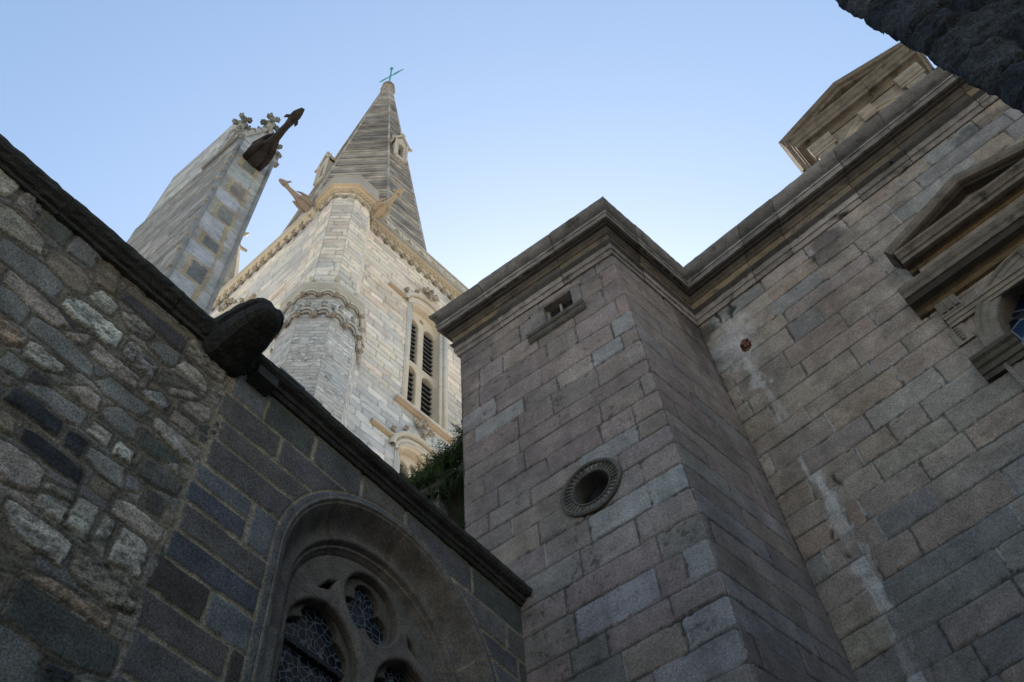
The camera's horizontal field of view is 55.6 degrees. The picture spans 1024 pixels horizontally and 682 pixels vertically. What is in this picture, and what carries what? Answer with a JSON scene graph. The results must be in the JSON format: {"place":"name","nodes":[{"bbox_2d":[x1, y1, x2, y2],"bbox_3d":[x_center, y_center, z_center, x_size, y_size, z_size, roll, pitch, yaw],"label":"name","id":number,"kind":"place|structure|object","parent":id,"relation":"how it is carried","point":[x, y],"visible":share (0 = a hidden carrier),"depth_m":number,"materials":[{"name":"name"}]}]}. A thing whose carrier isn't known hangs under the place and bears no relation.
{"place":"outdoors","nodes":[
{"label":"outdoors","id":0,"kind":"place"},
{"bbox_2d":[209,67,468,477],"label":"bell tower","id":1,"kind":"structure","parent":0,"point":[351,278],"depth_m":31.62,"materials":[{"name":"stone"}]},
{"bbox_2d":[217,293,255,314],"bbox_3d":[-10.203,-0.951,34.111,3.700,1.964,0.256,-38,-64,17],"label":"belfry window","id":2,"kind":"structure","parent":1,"relation":"in","point":[226,302],"depth_m":34.11,"materials":[{"name":"stone"}]},
{"bbox_2d":[370,417,441,477],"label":"belfry window","id":3,"kind":"structure","parent":1,"relation":"in","point":[405,455],"depth_m":26.89,"materials":[{"name":"stone"}]},
{"bbox_2d":[388,282,454,444],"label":"belfry window","id":4,"kind":"structure","parent":1,"relation":"in","point":[424,395],"depth_m":31.56,"materials":[{"name":"stone"}]},
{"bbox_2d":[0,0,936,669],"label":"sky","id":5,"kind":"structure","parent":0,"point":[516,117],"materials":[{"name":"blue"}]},
{"bbox_2d":[835,0,1023,113],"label":"rough stone building","id":6,"kind":"structure","parent":0,"point":[978,44],"depth_m":5.39,"materials":[{"name":"grey stone"}]},
{"label":"ground","id":7,"kind":"structure","parent":0,"visible":0},
{"bbox_2d":[0,134,532,681],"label":"chapel","id":8,"kind":"structure","parent":7,"relation":"on","point":[190,490],"depth_m":7.11,"materials":[{"name":"stone"}]},
{"bbox_2d":[127,108,304,314],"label":"buttress pier","id":9,"kind":"structure","parent":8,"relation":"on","point":[186,236],"depth_m":19.35,"materials":[{"name":"stone"}]},
{"bbox_2d":[250,496,494,681],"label":"window","id":10,"kind":"structure","parent":8,"relation":"in","point":[354,596],"depth_m":8.29,"materials":[{"name":"stone"}]},
{"bbox_2d":[429,42,1023,681],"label":"church wing","id":11,"kind":"structure","parent":7,"relation":"on","point":[779,436],"depth_m":11.25,"materials":[{"name":"grey stone"}]},
{"bbox_2d":[420,438,463,525],"bbox_3d":[-0.381,3.991,11.790,2.258,7.446,1.527,-33,-63,15],"label":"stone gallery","id":12,"kind":"object","parent":11,"relation":"attached to","point":[441,506],"visible":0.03,"depth_m":14.29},
{"bbox_2d":[399,452,449,490],"bbox_3d":[-1.360,2.081,14.569,1.026,0.176,0.959,-7,-59,0],"label":"fern","id":13,"kind":"object","parent":12,"relation":"on","point":[421,479],"visible":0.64,"depth_m":14.47,"materials":[{"name":"green plant"}]},
{"bbox_2d":[417,436,462,477],"bbox_3d":[-0.912,1.811,14.486,1.244,0.116,0.953,-36,-63,16],"label":"fern","id":14,"kind":"object","parent":12,"relation":"on","point":[453,457],"visible":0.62,"depth_m":14.39,"materials":[{"name":"green plant"}]},
{"bbox_2d":[447,423,461,443],"bbox_3d":[-0.480,1.326,14.585,0.885,0.130,1.062,32,-66,-20],"label":"fern","id":15,"kind":"object","parent":12,"relation":"on","point":[459,431],"visible":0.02,"depth_m":14.60,"materials":[{"name":"green plant"}]},
{"bbox_2d":[423,464,463,515],"bbox_3d":[-0.941,2.239,13.888,2.168,0.606,0.848,-36,-63,16],"label":"wall plant","id":16,"kind":"object","parent":11,"relation":"attached to","point":[451,479],"depth_m":13.93,"materials":[{"name":"green plant"}]},
{"bbox_2d":[447,503,464,529],"bbox_3d":[-0.371,2.428,12.688,1.222,0.576,1.085,-7,-59,0],"label":"wall plant","id":17,"kind":"object","parent":11,"relation":"attached to","point":[462,523],"depth_m":12.63,"materials":[{"name":"green plant"}]},
{"bbox_2d":[526,280,586,344],"bbox_3d":[0.689,-0.353,13.997,0.980,0.870,0.405,-33,-63,15],"label":"small window","id":18,"kind":"structure","parent":11,"relation":"in","point":[563,307],"depth_m":13.93,"materials":[{"name":"stone"}]},
{"bbox_2d":[884,140,1023,387],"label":"pedimented window","id":19,"kind":"structure","parent":11,"relation":"in","point":[972,227],"depth_m":11.48,"materials":[{"name":"stone"}]}
]}

